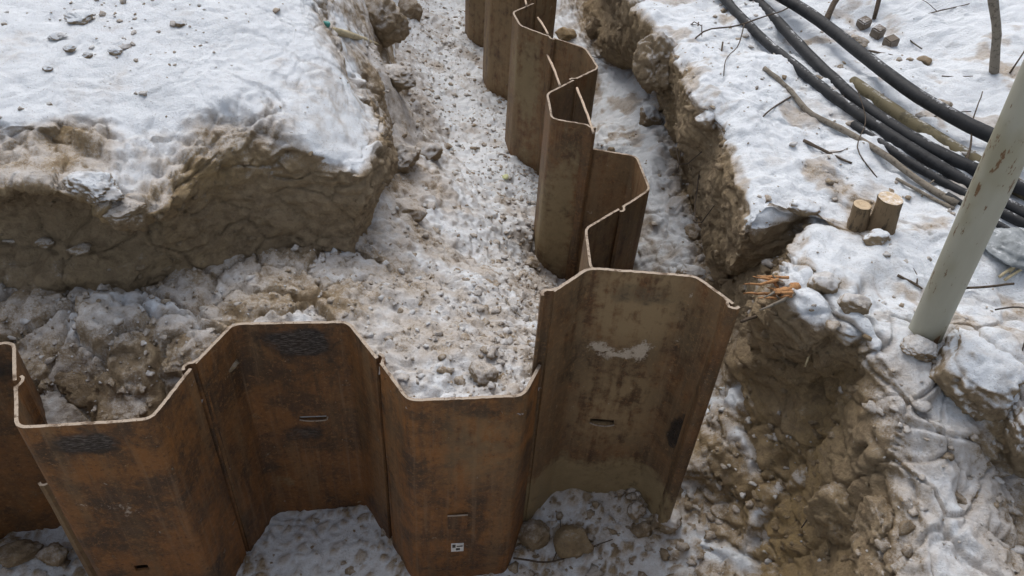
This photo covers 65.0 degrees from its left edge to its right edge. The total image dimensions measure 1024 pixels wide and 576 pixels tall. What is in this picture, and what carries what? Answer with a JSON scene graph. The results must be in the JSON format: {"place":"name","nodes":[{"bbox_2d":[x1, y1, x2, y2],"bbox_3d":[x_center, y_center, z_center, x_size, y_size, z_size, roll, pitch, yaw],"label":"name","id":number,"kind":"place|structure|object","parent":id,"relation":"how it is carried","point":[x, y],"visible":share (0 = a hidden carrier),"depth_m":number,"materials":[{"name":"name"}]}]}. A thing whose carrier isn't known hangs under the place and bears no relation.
{"place":"outdoors","nodes":[
{"label":"outdoors","id":0,"kind":"place"},
{"bbox_2d":[0,0,398,291],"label":"snowy bank","id":1,"kind":"structure","parent":0,"point":[141,148],"depth_m":2.95,"materials":[{"name":"snow"}]},
{"bbox_2d":[35,237,55,248],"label":"stone","id":2,"kind":"object","parent":1,"relation":"on","point":[45,242],"visible":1,"depth_m":2.80,"materials":[{"name":"stone"}]},
{"bbox_2d":[42,65,52,71],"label":"stone","id":3,"kind":"object","parent":1,"relation":"on","point":[47,68],"visible":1,"depth_m":2.88,"materials":[{"name":"stone"}]},
{"bbox_2d":[47,31,66,39],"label":"stone","id":4,"kind":"object","parent":1,"relation":"on","point":[56,35],"visible":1,"depth_m":3.03,"materials":[{"name":"stone"}]},
{"bbox_2d":[52,126,76,144],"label":"earth clod","id":5,"kind":"object","parent":1,"relation":"on","point":[64,136],"visible":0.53,"depth_m":2.73,"materials":[{"name":"soil"}]},
{"bbox_2d":[63,44,76,51],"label":"stone","id":6,"kind":"object","parent":1,"relation":"on","point":[69,48],"visible":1,"depth_m":2.99,"materials":[{"name":"stone"}]},
{"bbox_2d":[65,242,91,255],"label":"stone","id":7,"kind":"object","parent":1,"relation":"on","point":[83,248],"visible":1,"depth_m":2.78,"materials":[{"name":"stone"}]},
{"bbox_2d":[64,9,92,24],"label":"stone","id":8,"kind":"object","parent":1,"relation":"on","point":[81,16],"visible":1,"depth_m":3.13,"materials":[{"name":"stone"}]},
{"bbox_2d":[82,51,92,57],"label":"stone","id":9,"kind":"object","parent":1,"relation":"on","point":[88,54],"visible":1,"depth_m":2.98,"materials":[{"name":"stone"}]},
{"bbox_2d":[62,171,123,203],"bbox_3d":[-1.294,-0.312,2.510,0.199,0.111,0.119,15,42,12],"label":"snow clod","id":10,"kind":"object","parent":1,"relation":"on","point":[93,187],"visible":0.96,"depth_m":2.47,"materials":[{"name":"snow"}]},
{"bbox_2d":[107,46,122,55],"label":"stone","id":11,"kind":"object","parent":1,"relation":"on","point":[114,50],"visible":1,"depth_m":3.00,"materials":[{"name":"stone"}]},
{"bbox_2d":[103,197,147,230],"bbox_3d":[-1.232,-0.228,2.537,0.146,0.099,0.111,4,41,0],"label":"earth clod","id":12,"kind":"object","parent":1,"relation":"on","point":[128,213],"visible":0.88,"depth_m":2.51,"materials":[{"name":"soil"}]},
{"bbox_2d":[0,0,340,270],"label":"soil crumbs","id":13,"kind":"object","parent":1,"relation":"on","point":[124,47],"visible":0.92,"depth_m":3.08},
{"bbox_2d":[175,20,186,27],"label":"stone","id":14,"kind":"object","parent":1,"relation":"on","point":[179,23],"visible":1,"depth_m":3.17,"materials":[{"name":"stone"}]},
{"bbox_2d":[0,80,390,293],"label":"soil crumbs","id":15,"kind":"object","parent":1,"relation":"on","point":[381,161],"visible":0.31,"depth_m":2.90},
{"bbox_2d":[332,27,379,44],"bbox_3d":[-0.815,-1.342,4.311,0.038,0.536,1.018,5,41,1],"label":"wooden slat","id":16,"kind":"object","parent":1,"relation":"on","point":[345,33],"visible":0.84,"depth_m":4.03,"materials":[{"name":"wood"}]},
{"bbox_2d":[364,0,409,47],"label":"earth clod","id":17,"kind":"object","parent":1,"relation":"on","point":[389,21],"visible":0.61,"depth_m":4.81,"materials":[{"name":"soil"}]},
{"bbox_2d":[385,63,415,92],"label":"earth clod","id":18,"kind":"object","parent":1,"relation":"on","point":[401,77],"visible":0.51,"depth_m":4.47,"materials":[{"name":"soil"}]},
{"bbox_2d":[394,142,420,173],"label":"earth clod","id":19,"kind":"object","parent":1,"relation":"on","point":[408,157],"visible":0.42,"depth_m":4.12,"materials":[{"name":"soil"}]},
{"bbox_2d":[0,0,605,497],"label":"trench floor","id":20,"kind":"structure","parent":0,"point":[90,338],"depth_m":2.97,"materials":[{"name":"snow"}]},
{"bbox_2d":[0,342,60,538],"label":"sheet pile","id":21,"kind":"object","parent":20,"relation":"on","point":[25,505],"visible":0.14,"depth_m":2.86,"materials":[{"name":"metal"}]},
{"bbox_2d":[38,363,55,394],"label":"soil slab","id":22,"kind":"structure","parent":20,"relation":"on","point":[45,383],"depth_m":2.65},
{"bbox_2d":[53,359,106,407],"bbox_3d":[-1.349,0.269,2.698,0.357,0.186,0.219,-10,43,-16],"label":"soil slab","id":23,"kind":"object","parent":20,"relation":"on","point":[76,388],"depth_m":2.65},
{"bbox_2d":[14,368,245,575],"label":"sheet pile","id":24,"kind":"object","parent":20,"relation":"on","point":[124,502],"visible":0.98,"depth_m":2.55,"materials":[{"name":"metal"}]},
{"bbox_2d":[160,333,239,379],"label":"soil slab","id":25,"kind":"structure","parent":20,"relation":"on","point":[173,368],"depth_m":2.63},
{"bbox_2d":[182,321,390,551],"bbox_3d":[-0.778,0.772,3.098,0.596,1.602,0.204,-3,42,-8],"label":"sheet pile","id":26,"kind":"object","parent":20,"relation":"on","point":[276,454],"visible":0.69,"depth_m":2.88,"materials":[{"name":"metal"}]},
{"bbox_2d":[0,0,608,468],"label":"soil crumbs","id":27,"kind":"object","parent":20,"relation":"on","point":[506,340],"visible":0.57,"depth_m":3.04,"materials":[{"name":"soil"}]},
{"bbox_2d":[398,0,422,21],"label":"earth clod","id":28,"kind":"object","parent":20,"relation":"on","point":[411,9],"visible":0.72,"depth_m":6.30,"materials":[{"name":"soil"}]},
{"bbox_2d":[395,197,426,221],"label":"earth clod","id":29,"kind":"object","parent":20,"relation":"on","point":[414,208],"visible":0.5,"depth_m":3.80,"materials":[{"name":"soil"}]},
{"bbox_2d":[416,142,442,160],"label":"earth clod","id":30,"kind":"object","parent":20,"relation":"on","point":[433,151],"visible":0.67,"depth_m":4.48,"materials":[{"name":"soil"}]},
{"bbox_2d":[378,353,540,575],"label":"sheet pile","id":31,"kind":"object","parent":20,"relation":"on","point":[457,468],"visible":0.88,"depth_m":2.72,"materials":[{"name":"metal"}]},
{"bbox_2d":[465,0,484,46],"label":"sheet pile","id":32,"kind":"object","parent":20,"relation":"on","point":[474,18],"visible":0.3,"depth_m":6.51,"materials":[{"name":"metal"}]},
{"bbox_2d":[468,361,498,386],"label":"soil clod","id":33,"kind":"object","parent":20,"relation":"on","point":[482,374],"visible":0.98,"depth_m":2.57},
{"bbox_2d":[483,0,519,99],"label":"sheet pile","id":34,"kind":"object","parent":20,"relation":"on","point":[497,34],"visible":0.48,"depth_m":5.61,"materials":[{"name":"metal"}]},
{"bbox_2d":[505,3,554,174],"bbox_3d":[0.057,-0.927,5.122,0.164,1.602,0.518,-5,42,-11],"label":"sheet pile","id":35,"kind":"object","parent":20,"relation":"on","point":[530,68],"visible":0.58,"depth_m":4.76,"materials":[{"name":"metal"}]},
{"bbox_2d":[537,17,548,34],"bbox_3d":[0.178,-1.514,4.638,0.016,0.086,0.407,-1,41,-7],"label":"lath","id":36,"kind":"object","parent":35,"relation":"in","point":[543,26],"visible":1,"depth_m":4.62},
{"bbox_2d":[546,54,560,85],"bbox_3d":[0.219,-1.174,4.288,0.016,0.134,0.639,0,41,-5],"label":"lath","id":37,"kind":"object","parent":35,"relation":"on","point":[554,70],"visible":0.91,"depth_m":4.23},
{"bbox_2d":[524,257,539,267],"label":"soil clod","id":38,"kind":"object","parent":20,"relation":"on","point":[531,262],"visible":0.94,"depth_m":4.23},
{"bbox_2d":[519,0,556,37],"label":"sheet pile","id":39,"kind":"object","parent":20,"relation":"on","point":[544,11],"visible":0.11,"depth_m":4.93,"materials":[{"name":"metal"}]},
{"bbox_2d":[534,80,595,280],"bbox_3d":[0.210,-0.291,4.405,0.193,1.602,0.487,-3,42,-9],"label":"sheet pile","id":40,"kind":"object","parent":20,"relation":"on","point":[566,158],"visible":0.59,"depth_m":4.03,"materials":[{"name":"metal"}]},
{"bbox_2d":[576,87,594,133],"bbox_3d":[0.352,-0.860,3.868,0.016,0.040,0.487,-1,41,-6],"label":"lath","id":41,"kind":"object","parent":40,"relation":"on","point":[585,109],"visible":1,"depth_m":3.85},
{"bbox_2d":[549,37,597,125],"bbox_3d":[0.302,-0.622,4.794,0.186,1.602,0.509,-2,41,-7],"label":"sheet pile","id":42,"kind":"object","parent":20,"relation":"on","point":[577,64],"visible":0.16,"depth_m":4.38,"materials":[{"name":"metal"}]},
{"bbox_2d":[579,209,619,421],"bbox_3d":[0.358,0.397,3.722,0.248,1.482,0.526,-6,42,-12],"label":"sheet pile","id":43,"kind":"object","parent":20,"relation":"on","point":[598,241],"visible":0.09,"depth_m":3.45,"materials":[{"name":"metal"}]},
{"bbox_2d":[575,148,649,274],"bbox_3d":[0.474,0.053,4.126,0.209,1.482,0.525,-4,42,-10],"label":"sheet pile","id":44,"kind":"object","parent":20,"relation":"on","point":[617,180],"visible":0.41,"depth_m":3.83,"materials":[{"name":"metal"}]},
{"bbox_2d":[0,487,718,575],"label":"pit floor","id":45,"kind":"structure","parent":0,"point":[288,539],"depth_m":3.16,"materials":[{"name":"snow"}]},
{"bbox_2d":[0,539,43,567],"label":"stone","id":46,"kind":"object","parent":45,"relation":"on","point":[15,553],"visible":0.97,"depth_m":2.97,"materials":[{"name":"stone"}]},
{"bbox_2d":[35,542,68,566],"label":"stone","id":47,"kind":"object","parent":45,"relation":"on","point":[53,554],"visible":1,"depth_m":2.96,"materials":[{"name":"stone"}]},
{"bbox_2d":[6,486,719,575],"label":"soil crumbs","id":48,"kind":"object","parent":45,"relation":"on","point":[642,529],"visible":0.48,"depth_m":3.13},
{"bbox_2d":[518,519,549,550],"bbox_3d":[0.086,0.961,3.152,0.128,0.112,0.112,-22,47,-27],"label":"stone","id":49,"kind":"object","parent":45,"relation":"on","point":[533,534],"visible":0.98,"depth_m":3.12,"materials":[{"name":"stone"}]},
{"bbox_2d":[513,520,612,562],"bbox_3d":[0.184,0.987,3.145,0.398,0.084,0.133,-7,42,-13],"label":"twig","id":50,"kind":"object","parent":45,"relation":"on","point":[523,559],"visible":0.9,"depth_m":3.11,"materials":[{"name":"brown plant"}]},
{"bbox_2d":[553,524,593,557],"bbox_3d":[0.228,1.000,3.140,0.131,0.129,0.151,-20,47,-25],"label":"boulder","id":51,"kind":"object","parent":45,"relation":"on","point":[570,540],"visible":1,"depth_m":3.11,"materials":[{"name":"stone"}]},
{"bbox_2d":[523,268,739,532],"bbox_3d":[0.326,0.709,3.040,0.594,1.903,0.156,4,41,0],"label":"sheet pile","id":52,"kind":"object","parent":45,"relation":"on","point":[642,353],"visible":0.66,"depth_m":2.73,"materials":[{"name":"metal"}]},
{"bbox_2d":[627,500,646,519],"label":"soil clod","id":53,"kind":"object","parent":45,"relation":"on","point":[636,509],"visible":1,"depth_m":3.14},
{"bbox_2d":[654,508,681,533],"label":"soil clod","id":54,"kind":"object","parent":45,"relation":"on","point":[672,524],"visible":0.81,"depth_m":3.10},
{"bbox_2d":[553,0,1023,575],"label":"snow covered bank","id":55,"kind":"structure","parent":0,"point":[761,156],"depth_m":2.98,"materials":[{"name":"snow"}]},
{"bbox_2d":[555,27,576,40],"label":"stone","id":56,"kind":"object","parent":55,"relation":"on","point":[564,33],"visible":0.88,"depth_m":5.38,"materials":[{"name":"stone"}]},
{"bbox_2d":[586,17,600,39],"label":"stone","id":57,"kind":"object","parent":55,"relation":"on","point":[593,26],"visible":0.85,"depth_m":5.23,"materials":[{"name":"stone"}]},
{"bbox_2d":[619,0,637,26],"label":"earth clod","id":58,"kind":"object","parent":55,"relation":"on","point":[626,5],"visible":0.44,"depth_m":4.24,"materials":[{"name":"soil"}]},
{"bbox_2d":[639,104,663,126],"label":"snow clod","id":59,"kind":"object","parent":55,"relation":"on","point":[650,115],"visible":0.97,"depth_m":4.61,"materials":[{"name":"soil"}]},
{"bbox_2d":[632,32,677,93],"bbox_3d":[0.704,-1.107,3.912,0.233,0.325,0.224,21,44,18],"label":"earth clod","id":60,"kind":"object","parent":55,"relation":"on","point":[650,65],"visible":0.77,"depth_m":3.85,"materials":[{"name":"soil"}]},
{"bbox_2d":[669,143,683,161],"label":"soil clod","id":61,"kind":"object","parent":55,"relation":"on","point":[673,151],"visible":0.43,"depth_m":4.13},
{"bbox_2d":[677,22,701,164],"bbox_3d":[0.829,-0.887,3.746,0.069,0.414,0.787,6,41,2],"label":"twig","id":62,"kind":"object","parent":55,"relation":"on","point":[677,144],"visible":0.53,"depth_m":3.66,"materials":[{"name":"wood"}]},
{"bbox_2d":[678,264,705,279],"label":"soil clod","id":63,"kind":"object","parent":55,"relation":"on","point":[697,271],"visible":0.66,"depth_m":3.67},
{"bbox_2d":[685,223,700,240],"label":"earth clod","id":64,"kind":"object","parent":55,"relation":"on","point":[693,231],"visible":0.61,"depth_m":3.91,"materials":[{"name":"soil"}]},
{"bbox_2d":[694,110,715,131],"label":"snow clod","id":65,"kind":"object","parent":55,"relation":"on","point":[705,120],"visible":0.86,"depth_m":3.34,"materials":[{"name":"soil"}]},
{"bbox_2d":[694,41,723,222],"bbox_3d":[0.876,-0.677,3.561,0.049,0.518,0.837,8,41,4],"label":"twig","id":66,"kind":"object","parent":55,"relation":"in","point":[698,183],"visible":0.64,"depth_m":3.55,"materials":[{"name":"wood"}]},
{"bbox_2d":[723,24,744,75],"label":"twig","id":67,"kind":"object","parent":55,"relation":"on","point":[735,48],"visible":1,"depth_m":3.64,"materials":[{"name":"wood"}]},
{"bbox_2d":[695,7,788,38],"bbox_3d":[1.132,-1.224,3.896,0.693,0.283,0.106,-14,44,-20],"label":"twig","id":68,"kind":"object","parent":55,"relation":"on","point":[740,24],"visible":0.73,"depth_m":3.78,"materials":[{"name":"wood"}]},
{"bbox_2d":[740,315,757,322],"bbox_3d":[0.820,0.100,2.721,0.156,0.056,0.012,-25,49,-30],"label":"stick","id":69,"kind":"object","parent":55,"relation":"in","point":[749,318],"visible":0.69,"depth_m":2.69,"materials":[{"name":"wood"}]},
{"bbox_2d":[743,274,800,310],"bbox_3d":[0.844,-0.001,2.545,0.220,0.084,0.126,-11,43,-17],"label":"broken root","id":70,"kind":"object","parent":55,"relation":"in","point":[787,291],"visible":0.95,"depth_m":2.53,"materials":[{"name":"brown wood"}]},
{"bbox_2d":[763,96,790,116],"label":"twig","id":71,"kind":"object","parent":55,"relation":"on","point":[776,105],"visible":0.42,"depth_m":3.29,"materials":[{"name":"wood"}]},
{"bbox_2d":[617,1,978,575],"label":"soil crumbs","id":72,"kind":"object","parent":55,"relation":"on","point":[852,388],"visible":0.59,"depth_m":2.86,"materials":[{"name":"soil"}]},
{"bbox_2d":[786,197,820,216],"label":"snow clod","id":73,"kind":"object","parent":55,"relation":"on","point":[804,206],"visible":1,"depth_m":2.81,"materials":[{"name":"snow"}]},
{"bbox_2d":[601,0,1023,575],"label":"soil crumbs","id":74,"kind":"object","parent":55,"relation":"on","point":[883,545],"visible":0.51,"depth_m":2.62,"materials":[{"name":"soil"}]},
{"bbox_2d":[807,271,841,294],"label":"snow clod","id":75,"kind":"object","parent":55,"relation":"on","point":[825,282],"visible":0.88,"depth_m":2.52,"materials":[{"name":"snow"}]},
{"bbox_2d":[803,139,851,163],"bbox_3d":[1.223,-0.534,3.092,0.215,0.028,0.085,33,49,29],"label":"twig","id":76,"kind":"object","parent":55,"relation":"on","point":[819,148],"visible":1,"depth_m":3.08,"materials":[{"name":"wood"}]},
{"bbox_2d":[803,482,855,547],"bbox_3d":[1.081,0.707,2.543,0.228,0.238,0.233,-19,46,-25],"label":"earth clod","id":77,"kind":"object","parent":55,"relation":"on","point":[829,512],"visible":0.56,"depth_m":2.50,"materials":[{"name":"soil"}]},
{"bbox_2d":[825,0,838,19],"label":"shrub stem","id":78,"kind":"object","parent":55,"relation":"on","point":[831,8],"visible":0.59,"depth_m":3.92,"materials":[{"name":"brown plant"}]},
{"bbox_2d":[837,293,871,314],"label":"soil clod","id":79,"kind":"object","parent":55,"relation":"on","point":[848,303],"visible":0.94,"depth_m":2.44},
{"bbox_2d":[847,200,871,232],"bbox_3d":[1.200,-0.226,2.775,0.086,0.146,0.078,4,41,0],"label":"tree stump","id":80,"kind":"object","parent":55,"relation":"on","point":[858,218],"visible":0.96,"depth_m":2.74,"materials":[{"name":"wood"}]},
{"bbox_2d":[851,34,868,46],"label":"stone","id":81,"kind":"object","parent":55,"relation":"on","point":[863,41],"visible":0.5,"depth_m":3.75,"materials":[{"name":"stone"}]},
{"bbox_2d":[762,66,959,206],"bbox_3d":[1.342,-0.623,3.153,0.096,0.075,1.034,-18,46,-24],"label":"branch","id":82,"kind":"object","parent":55,"relation":"on","point":[914,177],"visible":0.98,"depth_m":3.07,"materials":[{"name":"brown plant"}]},
{"bbox_2d":[856,16,871,30],"bbox_3d":[1.713,-1.288,3.912,0.060,0.050,0.050,-28,58,-17],"label":"brick piece","id":83,"kind":"object","parent":55,"relation":"on","point":[863,22],"visible":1,"depth_m":3.89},
{"bbox_2d":[857,90,876,177],"bbox_3d":[1.350,-0.600,3.092,0.062,0.136,0.434,7,41,3],"label":"twig","id":84,"kind":"object","parent":55,"relation":"on","point":[859,139],"visible":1,"depth_m":3.06,"materials":[{"name":"wood"}]},
{"bbox_2d":[720,0,1023,216],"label":"cable","id":85,"kind":"object","parent":55,"relation":"on","point":[892,136],"visible":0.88,"depth_m":3.20,"materials":[{"name":"rubber"}]},
{"bbox_2d":[850,495,894,552],"bbox_3d":[1.061,0.701,2.302,0.164,0.187,0.158,24,45,21],"label":"earth clod","id":86,"kind":"object","parent":55,"relation":"on","point":[874,518],"visible":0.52,"depth_m":2.27,"materials":[{"name":"soil"}]},
{"bbox_2d":[862,228,890,245],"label":"rock","id":87,"kind":"object","parent":55,"relation":"on","point":[877,236],"visible":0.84,"depth_m":2.67,"materials":[{"name":"stone"}]},
{"bbox_2d":[872,0,880,19],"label":"shrub stem","id":88,"kind":"object","parent":55,"relation":"on","point":[876,9],"visible":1,"depth_m":3.96,"materials":[{"name":"brown plant"}]},
{"bbox_2d":[869,24,886,39],"bbox_3d":[1.752,-1.223,3.848,0.055,0.060,0.050,-32,61,-20],"label":"brick piece","id":89,"kind":"object","parent":55,"relation":"on","point":[878,31],"visible":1,"depth_m":3.83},
{"bbox_2d":[775,0,993,142],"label":"cable","id":90,"kind":"object","parent":55,"relation":"on","point":[897,81],"visible":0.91,"depth_m":3.31,"materials":[{"name":"rubber"}]},
{"bbox_2d":[867,191,902,234],"bbox_3d":[1.273,-0.226,2.745,0.107,0.176,0.112,4,41,0],"label":"tree stump","id":91,"kind":"object","parent":55,"relation":"on","point":[884,215],"visible":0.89,"depth_m":2.71,"materials":[{"name":"wood"}]},
{"bbox_2d":[749,0,1023,195],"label":"cable","id":92,"kind":"object","parent":55,"relation":"on","point":[807,53],"visible":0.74,"depth_m":3.26,"materials":[{"name":"rubber"}]},
{"bbox_2d":[882,34,899,46],"bbox_3d":[1.784,-1.159,3.782,0.060,0.045,0.050,-24,56,-13],"label":"brick piece","id":93,"kind":"object","parent":55,"relation":"on","point":[892,40],"visible":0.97,"depth_m":3.77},
{"bbox_2d":[897,268,922,288],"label":"twig","id":94,"kind":"object","parent":55,"relation":"on","point":[910,281],"visible":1,"depth_m":2.58,"materials":[{"name":"wood"}]},
{"bbox_2d":[900,334,937,361],"bbox_3d":[1.206,0.177,2.389,0.110,0.069,0.095,4,41,0],"label":"soil clod","id":95,"kind":"object","parent":55,"relation":"on","point":[920,347],"visible":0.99,"depth_m":2.36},
{"bbox_2d":[916,55,931,65],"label":"stone","id":96,"kind":"object","parent":55,"relation":"on","point":[925,60],"visible":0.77,"depth_m":3.65,"materials":[{"name":"stone"}]},
{"bbox_2d":[895,177,954,209],"bbox_3d":[1.486,-0.341,2.892,0.018,0.023,0.236,-21,47,-26],"label":"branch","id":97,"kind":"object","parent":55,"relation":"on","point":[942,203],"visible":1,"depth_m":2.89,"materials":[{"name":"brown plant"}]},
{"bbox_2d":[849,76,1023,199],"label":"log","id":98,"kind":"object","parent":55,"relation":"on","point":[888,106],"visible":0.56,"depth_m":3.20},
{"bbox_2d":[850,120,1023,227],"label":"cable","id":99,"kind":"object","parent":55,"relation":"on","point":[1009,216],"visible":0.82,"depth_m":2.95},
{"bbox_2d":[923,0,969,13],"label":"twig","id":100,"kind":"object","parent":55,"relation":"on","point":[944,9],"visible":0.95,"depth_m":4.05,"materials":[{"name":"wood"}]},
{"bbox_2d":[909,60,1023,343],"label":"pole","id":101,"kind":"object","parent":55,"relation":"on","point":[997,173],"visible":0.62,"depth_m":2.11,"materials":[{"name":"metal"}]},
{"bbox_2d":[966,91,982,158],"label":"twig","id":102,"kind":"object","parent":55,"relation":"on","point":[969,151],"visible":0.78,"depth_m":3.02,"materials":[{"name":"wood"}]},
{"bbox_2d":[929,327,1023,421],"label":"snow clod","id":103,"kind":"object","parent":55,"relation":"on","point":[974,375],"visible":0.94,"depth_m":2.25,"materials":[{"name":"snow"}]},
{"bbox_2d":[995,306,1023,350],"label":"wire","id":104,"kind":"object","parent":103,"relation":"on","point":[1012,307],"visible":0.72,"depth_m":2.47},
{"bbox_2d":[945,192,1010,227],"bbox_3d":[1.776,-0.061,2.572,0.061,0.039,0.918,-17,46,-23],"label":"cable","id":105,"kind":"object","parent":55,"relation":"on","point":[1000,224],"visible":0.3,"depth_m":2.82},
{"bbox_2d":[966,283,1014,288],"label":"twig","id":106,"kind":"object","parent":55,"relation":"on","point":[987,286],"visible":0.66,"depth_m":2.56,"materials":[{"name":"wood"}]},
{"bbox_2d":[987,0,1001,74],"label":"sapling","id":107,"kind":"object","parent":55,"relation":"on","point":[996,28],"visible":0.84,"depth_m":3.38,"materials":[{"name":"grey plant"}]},
{"bbox_2d":[985,227,1023,269],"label":"rock","id":108,"kind":"object","parent":55,"relation":"on","point":[1005,246],"visible":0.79,"depth_m":2.63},
{"bbox_2d":[998,267,1014,277],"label":"dry stalk","id":109,"kind":"object","parent":55,"relation":"on","point":[1005,272],"visible":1,"depth_m":2.60,"materials":[{"name":"plant"}]},
{"bbox_2d":[1003,269,1021,280],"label":"dry stalk","id":110,"kind":"object","parent":55,"relation":"on","point":[1012,274],"visible":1,"depth_m":2.60,"materials":[{"name":"plant"}]},
{"bbox_2d":[1003,405,1023,457],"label":"snow clod","id":111,"kind":"object","parent":55,"relation":"on","point":[1013,432],"visible":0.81,"depth_m":2.22,"materials":[{"name":"soil"}]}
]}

